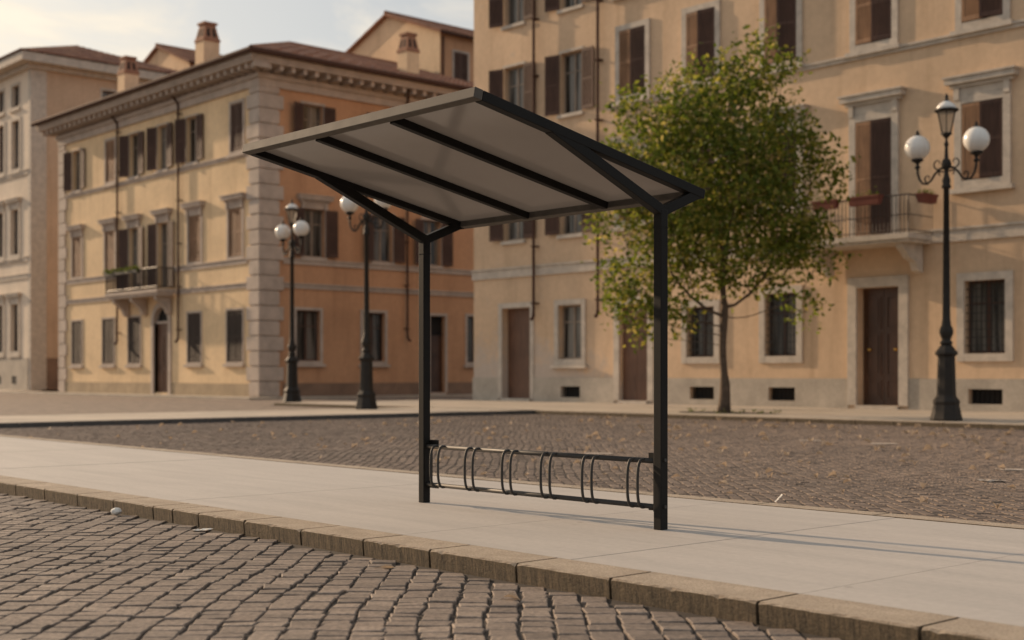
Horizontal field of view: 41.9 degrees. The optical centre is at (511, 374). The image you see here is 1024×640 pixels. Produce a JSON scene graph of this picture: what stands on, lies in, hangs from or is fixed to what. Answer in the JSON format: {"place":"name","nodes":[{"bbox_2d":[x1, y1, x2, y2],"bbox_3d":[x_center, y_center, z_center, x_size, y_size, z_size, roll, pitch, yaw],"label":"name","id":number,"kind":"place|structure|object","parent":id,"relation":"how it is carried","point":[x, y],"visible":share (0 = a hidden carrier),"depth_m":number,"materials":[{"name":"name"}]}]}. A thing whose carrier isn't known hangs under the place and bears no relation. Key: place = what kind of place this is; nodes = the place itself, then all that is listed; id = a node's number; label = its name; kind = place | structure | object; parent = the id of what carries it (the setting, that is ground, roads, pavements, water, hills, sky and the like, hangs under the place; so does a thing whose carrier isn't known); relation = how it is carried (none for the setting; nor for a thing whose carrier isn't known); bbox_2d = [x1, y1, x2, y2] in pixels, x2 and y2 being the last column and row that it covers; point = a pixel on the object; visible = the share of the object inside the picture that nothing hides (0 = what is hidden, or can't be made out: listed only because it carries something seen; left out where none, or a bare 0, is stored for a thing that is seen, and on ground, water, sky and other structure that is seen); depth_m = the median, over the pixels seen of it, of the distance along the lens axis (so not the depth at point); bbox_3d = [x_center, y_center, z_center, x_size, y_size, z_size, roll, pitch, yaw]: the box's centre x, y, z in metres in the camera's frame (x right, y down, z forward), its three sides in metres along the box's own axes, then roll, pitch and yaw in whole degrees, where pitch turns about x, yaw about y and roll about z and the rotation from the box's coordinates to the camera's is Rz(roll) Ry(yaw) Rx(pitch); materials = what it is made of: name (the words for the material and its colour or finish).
{"place":"outdoors","nodes":[
{"label":"outdoors","id":0,"kind":"place"},
{"bbox_2d":[0,389,41,391],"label":"pavement","id":1,"kind":"structure","parent":0,"point":[21,390],"depth_m":83.40,"materials":[{"name":"grey concrete"}]},
{"bbox_2d":[0,391,280,399],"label":"pavement","id":2,"kind":"structure","parent":0,"point":[157,395],"depth_m":64.43,"materials":[{"name":"grey concrete"}]},
{"bbox_2d":[30,21,473,396],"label":"palazzo","id":3,"kind":"structure","parent":2,"relation":"on","point":[174,193],"depth_m":64.43,"materials":[{"name":"yellow paint"}]},
{"bbox_2d":[63,148,84,194],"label":"window","id":4,"kind":"structure","parent":3,"relation":"in","point":[80,156],"depth_m":74.42,"materials":[{"name":"wood"}]},
{"bbox_2d":[64,224,84,278],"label":"window","id":5,"kind":"structure","parent":3,"relation":"in","point":[77,243],"depth_m":73.95,"materials":[{"name":"stone"}]},
{"bbox_2d":[68,319,83,367],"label":"window","id":6,"kind":"structure","parent":3,"relation":"in","point":[76,327],"depth_m":73.95,"materials":[{"name":"stone"}]},
{"bbox_2d":[99,317,115,367],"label":"window","id":7,"kind":"structure","parent":3,"relation":"in","point":[107,326],"depth_m":71.05,"materials":[{"name":"stone"}]},
{"bbox_2d":[97,217,118,273],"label":"window","id":8,"kind":"structure","parent":3,"relation":"in","point":[109,224],"depth_m":70.91,"materials":[{"name":"stone"}]},
{"bbox_2d":[102,136,115,187],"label":"window","id":9,"kind":"structure","parent":3,"relation":"in","point":[109,147],"depth_m":70.86,"materials":[{"name":"stone"}]},
{"bbox_2d":[102,265,139,276],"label":"planter","id":10,"kind":"object","parent":3,"relation":"attached to","point":[120,271],"visible":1,"depth_m":67.28,"materials":[{"name":"metal"}]},
{"bbox_2d":[118,213,142,291],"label":"window","id":11,"kind":"structure","parent":3,"relation":"in","point":[133,220],"depth_m":69.22,"materials":[{"name":"wood"}]},
{"bbox_2d":[119,130,143,181],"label":"window","id":12,"kind":"structure","parent":3,"relation":"in","point":[138,140],"depth_m":69.22,"materials":[{"name":"wood"}]},
{"bbox_2d":[124,315,141,367],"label":"window","id":13,"kind":"structure","parent":3,"relation":"in","point":[133,324],"depth_m":68.78,"materials":[{"name":"stone"}]},
{"bbox_2d":[146,122,171,174],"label":"window","id":14,"kind":"structure","parent":3,"relation":"in","point":[166,131],"depth_m":66.93,"materials":[{"name":"wood"}]},
{"bbox_2d":[147,207,173,288],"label":"window","id":15,"kind":"structure","parent":3,"relation":"in","point":[161,215],"depth_m":66.83,"materials":[{"name":"wood"}]},
{"bbox_2d":[151,303,171,394],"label":"door","id":16,"kind":"structure","parent":3,"relation":"in","point":[164,321],"depth_m":66.86,"materials":[{"name":"wood"}]},
{"bbox_2d":[175,113,202,167],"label":"window","id":17,"kind":"structure","parent":3,"relation":"in","point":[196,124],"depth_m":64.63,"materials":[{"name":"wood"}]},
{"bbox_2d":[179,200,204,264],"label":"window","id":18,"kind":"structure","parent":3,"relation":"in","point":[194,224],"depth_m":63.99,"materials":[{"name":"stone"}]},
{"bbox_2d":[183,310,202,366],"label":"window","id":19,"kind":"structure","parent":3,"relation":"in","point":[193,322],"depth_m":64.06,"materials":[{"name":"stone"}]},
{"bbox_2d":[219,192,245,259],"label":"window","id":20,"kind":"structure","parent":3,"relation":"in","point":[234,217],"depth_m":61.19,"materials":[{"name":"stone"}]},
{"bbox_2d":[222,307,244,366],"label":"window","id":21,"kind":"structure","parent":3,"relation":"in","point":[234,320],"depth_m":61.26,"materials":[{"name":"stone"}]},
{"bbox_2d":[226,98,244,158],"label":"window","id":22,"kind":"structure","parent":3,"relation":"in","point":[236,111],"depth_m":61.06,"materials":[{"name":"wood"}]},
{"bbox_2d":[294,307,325,366],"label":"window","id":23,"kind":"structure","parent":3,"relation":"in","point":[305,322],"depth_m":61.52,"materials":[{"name":"stone"}]},
{"bbox_2d":[294,100,335,131],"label":"window","id":24,"kind":"structure","parent":3,"relation":"in","point":[305,116],"depth_m":61.62,"materials":[{"name":"wood"}]},
{"bbox_2d":[295,193,337,259],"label":"window","id":25,"kind":"structure","parent":3,"relation":"in","point":[311,248],"depth_m":61.82,"materials":[{"name":"wood"}]},
{"bbox_2d":[358,309,390,366],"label":"window","id":26,"kind":"structure","parent":3,"relation":"in","point":[375,316],"depth_m":64.14,"materials":[{"name":"stone"}]},
{"bbox_2d":[368,213,404,264],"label":"window","id":27,"kind":"structure","parent":3,"relation":"in","point":[379,240],"depth_m":64.47,"materials":[{"name":"wood"}]},
{"bbox_2d":[415,216,452,267],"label":"window","id":28,"kind":"structure","parent":3,"relation":"in","point":[426,227],"depth_m":66.50,"materials":[{"name":"wood"}]},
{"bbox_2d":[430,313,447,394],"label":"door","id":29,"kind":"structure","parent":3,"relation":"in","point":[435,318],"depth_m":66.63,"materials":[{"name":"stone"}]},
{"bbox_2d":[463,313,473,367],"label":"window","id":30,"kind":"structure","parent":3,"relation":"in","point":[469,321],"depth_m":68.03,"materials":[{"name":"stone"}]},
{"bbox_2d":[0,389,472,415],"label":"street","id":31,"kind":"structure","parent":0,"point":[24,404],"depth_m":49.00,"materials":[{"name":"grey stone"}]},
{"bbox_2d":[0,45,176,389],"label":"palazzo","id":32,"kind":"structure","parent":31,"relation":"on","point":[37,83],"depth_m":86.66,"materials":[{"name":"paint"}]},
{"bbox_2d":[0,88,5,116],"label":"window","id":33,"kind":"structure","parent":32,"relation":"in","point":[2,96],"depth_m":89.16,"materials":[{"name":"grey stone"}]},
{"bbox_2d":[0,121,5,177],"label":"window","id":34,"kind":"structure","parent":32,"relation":"in","point":[2,130],"depth_m":89.60,"materials":[{"name":"grey stone"}]},
{"bbox_2d":[0,201,5,262],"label":"window","id":35,"kind":"structure","parent":32,"relation":"in","point":[2,203],"depth_m":89.07,"materials":[{"name":"grey stone"}]},
{"bbox_2d":[0,294,5,357],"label":"window","id":36,"kind":"structure","parent":32,"relation":"in","point":[2,297],"depth_m":89.04,"materials":[{"name":"grey stone"}]},
{"bbox_2d":[4,197,21,260],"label":"window","id":37,"kind":"structure","parent":32,"relation":"in","point":[14,203],"depth_m":87.84,"materials":[{"name":"grey stone"}]},
{"bbox_2d":[4,292,21,357],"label":"window","id":38,"kind":"structure","parent":32,"relation":"in","point":[13,298],"depth_m":87.86,"materials":[{"name":"grey stone"}]},
{"bbox_2d":[8,116,20,175],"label":"window","id":39,"kind":"structure","parent":32,"relation":"in","point":[17,169],"depth_m":87.86,"materials":[{"name":"grey stone"}]},
{"bbox_2d":[9,81,20,112],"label":"window","id":40,"kind":"structure","parent":32,"relation":"in","point":[17,90],"depth_m":87.74,"materials":[{"name":"grey stone"}]},
{"bbox_2d":[100,88,117,97],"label":"window","id":41,"kind":"structure","parent":32,"relation":"in","point":[102,93],"depth_m":89.14,"materials":[{"name":"grey stone"}]},
{"bbox_2d":[143,43,221,70],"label":"gabled house","id":42,"kind":"structure","parent":31,"relation":"on","point":[172,57],"depth_m":98.59,"materials":[{"name":"beige paint"}]},
{"bbox_2d":[275,199,308,401],"bbox_3d":[-8.519,-2.850,51.742,0.704,7.907,2.177,0,0,-36],"label":"street lamp","id":43,"kind":"object","parent":31,"relation":"on","point":[283,231],"visible":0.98,"depth_m":51.63,"materials":[{"name":"metal"}]},
{"bbox_2d":[345,10,473,82],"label":"gabled house","id":44,"kind":"structure","parent":31,"relation":"on","point":[446,49],"depth_m":78.17,"materials":[{"name":"beige paint"}]},
{"bbox_2d":[452,49,469,81],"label":"window","id":45,"kind":"structure","parent":44,"relation":"in","point":[460,62],"depth_m":77.73,"materials":[{"name":"wood"}]},
{"bbox_2d":[0,0,473,61],"label":"sky","id":46,"kind":"structure","parent":0,"point":[121,28],"materials":[{"name":"white"}]},
{"bbox_2d":[0,407,507,422],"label":"pavement","id":47,"kind":"structure","parent":0,"point":[91,417],"depth_m":33.31,"materials":[{"name":"grey concrete"}]},
{"bbox_2d":[340,196,390,408],"bbox_3d":[-4.180,-2.530,38.392,1.944,7.060,0.628,0,0,40],"label":"street lamp","id":48,"kind":"object","parent":47,"relation":"on","point":[366,395],"visible":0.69,"depth_m":38.30,"materials":[{"name":"metal"}]},
{"bbox_2d":[281,394,472,399],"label":"pavement","id":49,"kind":"structure","parent":0,"point":[381,396],"depth_m":62.33,"materials":[{"name":"grey concrete"}]},
{"bbox_2d":[0,494,840,639],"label":"road","id":50,"kind":"structure","parent":0,"point":[147,609],"depth_m":6.59,"materials":[{"name":"grey stone"}]},
{"bbox_2d":[111,508,121,514],"bbox_3d":[-3.075,1.065,10.388,0.083,0.060,0.079,0,0,8],"label":"paper ball","id":51,"kind":"object","parent":50,"relation":"on","point":[116,511],"visible":1,"depth_m":10.36,"materials":[{"name":"white paper"}]},
{"bbox_2d":[191,528,212,530],"bbox_3d":[-2.161,1.085,9.330,0.149,0.019,0.075,0,0,5],"label":"paper scrap","id":52,"kind":"object","parent":50,"relation":"on","point":[202,529],"visible":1,"depth_m":9.33,"materials":[{"name":"white paper"}]},
{"bbox_2d":[376,564,394,568],"bbox_3d":[-0.717,1.086,7.552,0.104,0.022,0.061,0,0,25],"label":"fallen leaf","id":53,"kind":"object","parent":50,"relation":"on","point":[389,566],"visible":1,"depth_m":7.54,"materials":[{"name":"brown plant"}]},
{"bbox_2d":[504,592,520,600],"bbox_3d":[-0.012,1.078,6.481,0.104,0.036,0.061,0,0,36],"label":"fallen leaf","id":54,"kind":"object","parent":50,"relation":"on","point":[512,595],"visible":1,"depth_m":6.47,"materials":[{"name":"brown plant"}]},
{"bbox_2d":[0,436,1023,626],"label":"sidewalk","id":55,"kind":"structure","parent":0,"point":[975,572],"depth_m":8.78,"materials":[{"name":"grey concrete"}]},
{"bbox_2d":[242,87,704,529],"bbox_3d":[-0.306,-0.310,9.119,2.005,2.620,2.547,0,0,-42],"label":"bike shelter","id":56,"kind":"object","parent":55,"relation":"on","point":[473,157],"visible":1,"depth_m":8.96,"materials":[{"name":"black metal"}]},
{"bbox_2d":[0,414,1023,639],"bbox_3d":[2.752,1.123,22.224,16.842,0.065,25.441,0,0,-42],"label":"plaza","id":57,"kind":"structure","parent":0,"point":[958,452],"depth_m":19.09,"materials":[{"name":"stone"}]},
{"bbox_2d":[828,471,839,478],"bbox_3d":[3.385,1.059,14.053,0.153,0.074,0.085,6,-14,-20],"label":"fallen leaf","id":58,"kind":"object","parent":57,"relation":"on","point":[832,473],"visible":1,"depth_m":14.04,"materials":[{"name":"brown plant"}]},
{"bbox_2d":[919,496,927,503],"bbox_3d":[3.455,1.060,11.265,0.109,0.068,0.070,0,0,-2],"label":"fallen leaf","id":59,"kind":"object","parent":57,"relation":"on","point":[922,499],"visible":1,"depth_m":11.28,"materials":[{"name":"brown plant"}]},
{"bbox_2d":[920,444,932,451],"bbox_3d":[5.842,1.045,18.845,0.208,0.101,0.116,-4,-20,25],"label":"fallen leaf","id":60,"kind":"object","parent":57,"relation":"on","point":[927,446],"visible":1,"depth_m":18.82,"materials":[{"name":"brown plant"}]},
{"bbox_2d":[971,438,979,444],"bbox_3d":[7.253,1.048,20.965,0.206,0.087,0.115,14,0,36],"label":"fallen leaf","id":61,"kind":"object","parent":57,"relation":"on","point":[974,440],"visible":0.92,"depth_m":20.93,"materials":[{"name":"brown plant"}]},
{"bbox_2d":[985,452,994,458],"bbox_3d":[6.213,1.055,17.358,0.187,0.079,0.104,-5,15,-36],"label":"fallen leaf","id":62,"kind":"object","parent":57,"relation":"on","point":[987,455],"visible":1,"depth_m":17.36,"materials":[{"name":"brown plant"}]},
{"bbox_2d":[977,479,1005,481],"bbox_3d":[4.924,1.087,13.710,0.285,0.014,0.181,0,0,2],"label":"paper scrap","id":63,"kind":"object","parent":57,"relation":"on","point":[990,480],"visible":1,"depth_m":13.67,"materials":[{"name":"white paper"}]},
{"bbox_2d":[1002,484,1014,489],"bbox_3d":[4.707,1.066,12.665,0.140,0.056,0.082,0,0,7],"label":"fallen leaf","id":64,"kind":"object","parent":57,"relation":"on","point":[1011,486],"visible":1,"depth_m":12.65,"materials":[{"name":"brown plant"}]},
{"bbox_2d":[284,400,1023,423],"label":"pavement","id":65,"kind":"structure","parent":0,"point":[925,415],"depth_m":37.97,"materials":[{"name":"grey concrete"}]},
{"bbox_2d":[680,411,779,413],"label":"soil","id":66,"kind":"structure","parent":65,"relation":"on","point":[725,413],"depth_m":34.86,"materials":[{"name":"brown soil"}]},
{"bbox_2d":[579,18,861,412],"bbox_3d":[5.233,-4.146,34.667,6.251,10.324,6.232,0,0,-42],"label":"street tree","id":67,"kind":"object","parent":66,"relation":"on","point":[719,207],"visible":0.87,"depth_m":34.14,"materials":[{"name":"green plant"}]},
{"bbox_2d":[687,408,780,413],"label":"weeds","id":68,"kind":"object","parent":66,"relation":"on","point":[740,411],"visible":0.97,"depth_m":34.40,"materials":[{"name":"green plant"}]},
{"bbox_2d":[471,0,1023,411],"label":"palazzo","id":69,"kind":"structure","parent":65,"relation":"on","point":[881,80],"depth_m":40.17,"materials":[{"name":"beige paint"}]},
{"bbox_2d":[489,221,531,244],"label":"window","id":70,"kind":"structure","parent":69,"relation":"in","point":[517,231],"depth_m":50.67,"materials":[{"name":"brown wood"}]},
{"bbox_2d":[489,61,531,111],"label":"window","id":71,"kind":"structure","parent":69,"relation":"in","point":[519,78],"depth_m":50.54,"materials":[{"name":"brown wood"}]},
{"bbox_2d":[489,0,531,30],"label":"window","id":72,"kind":"structure","parent":69,"relation":"in","point":[519,11],"depth_m":50.78,"materials":[{"name":"brown wood"}]},
{"bbox_2d":[498,302,533,400],"bbox_3d":[0.255,-0.840,50.363,0.440,3.720,1.980,0,0,-42],"label":"door","id":73,"kind":"structure","parent":69,"relation":"in","point":[520,326],"depth_m":50.57,"materials":[{"name":"brown wood"}]},
{"bbox_2d":[545,0,589,14],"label":"window","id":74,"kind":"structure","parent":69,"relation":"in","point":[550,5],"depth_m":48.48,"materials":[{"name":"brown wood"}]},
{"bbox_2d":[550,298,587,367],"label":"window","id":75,"kind":"structure","parent":69,"relation":"in","point":[574,315],"depth_m":48.27,"materials":[{"name":"grey stone"}]},
{"bbox_2d":[545,214,593,238],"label":"window","id":76,"kind":"structure","parent":69,"relation":"in","point":[571,223],"depth_m":48.36,"materials":[{"name":"brown wood"}]},
{"bbox_2d":[545,46,593,118],"bbox_3d":[2.157,-10.495,48.097,0.459,2.450,2.395,0,0,-42],"label":"window","id":77,"kind":"structure","parent":69,"relation":"in","point":[578,66],"depth_m":48.32,"materials":[{"name":"brown wood"}]},
{"bbox_2d":[605,132,652,231],"bbox_3d":[4.150,-6.550,45.811,0.610,3.200,2.120,0,0,-42],"label":"window","id":78,"kind":"structure","parent":69,"relation":"in","point":[632,137],"depth_m":45.83,"materials":[{"name":"brown wood"}]},
{"bbox_2d":[611,18,651,106],"bbox_3d":[4.202,-10.675,45.857,0.470,2.770,1.800,0,0,-42],"label":"window","id":79,"kind":"structure","parent":69,"relation":"in","point":[632,40],"depth_m":45.69,"materials":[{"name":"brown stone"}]},
{"bbox_2d":[613,296,653,403],"bbox_3d":[4.214,-0.820,45.814,0.310,3.680,1.840,0,0,-42],"label":"door","id":80,"kind":"structure","parent":69,"relation":"in","point":[638,368],"depth_m":45.95,"materials":[{"name":"brown wood"}]},
{"bbox_2d":[678,0,720,91],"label":"window","id":81,"kind":"structure","parent":69,"relation":"in","point":[701,23],"depth_m":43.36,"materials":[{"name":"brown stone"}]},
{"bbox_2d":[679,125,720,215],"bbox_3d":[6.066,-6.615,43.453,0.330,3.070,2.130,0,0,-42],"label":"window","id":82,"kind":"structure","parent":69,"relation":"in","point":[709,150],"depth_m":43.24,"materials":[{"name":"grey wood"}]},
{"bbox_2d":[681,299,719,363],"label":"window","id":83,"kind":"structure","parent":69,"relation":"in","point":[702,353],"depth_m":43.63,"materials":[{"name":"grey stone"}]},
{"bbox_2d":[748,103,809,212],"bbox_3d":[8.193,-6.550,41.069,0.330,3.200,2.120,0,0,-42],"label":"window","id":84,"kind":"structure","parent":69,"relation":"in","point":[804,106],"depth_m":40.62,"materials":[{"name":"grey stone"}]},
{"bbox_2d":[759,285,802,362],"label":"window","id":85,"kind":"structure","parent":69,"relation":"in","point":[786,346],"depth_m":41.31,"materials":[{"name":"grey stone"}]},
{"bbox_2d":[757,0,805,76],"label":"window","id":86,"kind":"structure","parent":69,"relation":"in","point":[788,14],"depth_m":40.90,"materials":[{"name":"brown wood"}]},
{"bbox_2d":[811,195,839,209],"bbox_3d":[8.992,-4.954,38.243,0.292,0.468,0.830,0,0,-42],"label":"flower box","id":87,"kind":"object","parent":69,"relation":"attached to","point":[833,203],"visible":0.65,"depth_m":38.10,"materials":[{"name":"ceramic"}]},
{"bbox_2d":[848,186,883,206],"bbox_3d":[9.850,-4.971,37.267,0.298,0.501,1.030,0,0,-42],"label":"flower box","id":88,"kind":"object","parent":69,"relation":"attached to","point":[868,199],"visible":0.98,"depth_m":37.13,"materials":[{"name":"ceramic"}]},
{"bbox_2d":[837,86,906,236],"bbox_3d":[10.494,-6.085,38.700,0.610,4.130,2.120,0,0,-42],"label":"window","id":89,"kind":"structure","parent":69,"relation":"in","point":[876,141],"depth_m":38.52,"materials":[{"name":"grey stone"}]},
{"bbox_2d":[845,0,900,58],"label":"window","id":90,"kind":"structure","parent":69,"relation":"in","point":[873,24],"depth_m":38.60,"materials":[{"name":"grey stone"}]},
{"bbox_2d":[847,275,908,409],"bbox_3d":[10.671,-0.900,38.683,0.490,3.840,2.000,0,0,-42],"label":"door","id":91,"kind":"structure","parent":69,"relation":"in","point":[886,310],"depth_m":38.82,"materials":[{"name":"brown wood"}]},
{"bbox_2d":[915,189,938,203],"bbox_3d":[11.425,-4.923,36.796,0.787,0.406,0.270,0,0,-42],"label":"flower box","id":92,"kind":"object","parent":69,"relation":"attached to","point":[926,197],"visible":1,"depth_m":36.66,"materials":[{"name":"ceramic"}]},
{"bbox_2d":[942,65,1019,194],"bbox_3d":[12.751,-6.550,36.170,0.610,3.200,2.120,0,0,-42],"label":"window","id":93,"kind":"structure","parent":69,"relation":"in","point":[984,88],"depth_m":35.98,"materials":[{"name":"grey stone"}]},
{"bbox_2d":[950,0,1014,36],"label":"window","id":94,"kind":"structure","parent":69,"relation":"in","point":[981,15],"depth_m":36.12,"materials":[{"name":"grey stone"}]},
{"bbox_2d":[956,270,1013,361],"bbox_3d":[12.869,-1.560,36.188,0.330,2.420,1.630,0,0,-42],"label":"window","id":95,"kind":"structure","parent":69,"relation":"in","point":[991,302],"depth_m":36.23,"materials":[{"name":"grey stone"}]},
{"bbox_2d":[904,93,989,420],"bbox_3d":[9.360,-2.530,28.788,0.628,7.060,1.944,0,0,-42],"label":"street lamp","id":96,"kind":"object","parent":65,"relation":"on","point":[946,400],"visible":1,"depth_m":28.69,"materials":[{"name":"metal"}]},
{"label":"ground","id":97,"kind":"structure","parent":0,"visible":0},
{"bbox_2d":[0,410,534,427],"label":"kerb","id":98,"kind":"structure","parent":97,"relation":"on","point":[176,420],"depth_m":31.12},
{"bbox_2d":[274,402,418,407],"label":"kerb","id":99,"kind":"structure","parent":97,"relation":"on","point":[321,405],"depth_m":44.92,"materials":[{"name":"stone"}]},
{"bbox_2d":[0,475,1023,639],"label":"kerb","id":100,"kind":"structure","parent":97,"relation":"on","point":[826,617],"depth_m":6.81,"materials":[{"name":"stone"}]},
{"bbox_2d":[0,435,1023,529],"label":"edging","id":101,"kind":"object","parent":97,"relation":"on","point":[968,522],"visible":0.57,"depth_m":11.37,"materials":[{"name":"stone"}]},
{"bbox_2d":[535,410,1023,429],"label":"kerb","id":102,"kind":"structure","parent":97,"relation":"on","point":[847,421],"depth_m":30.50,"materials":[{"name":"stone"}]}
]}

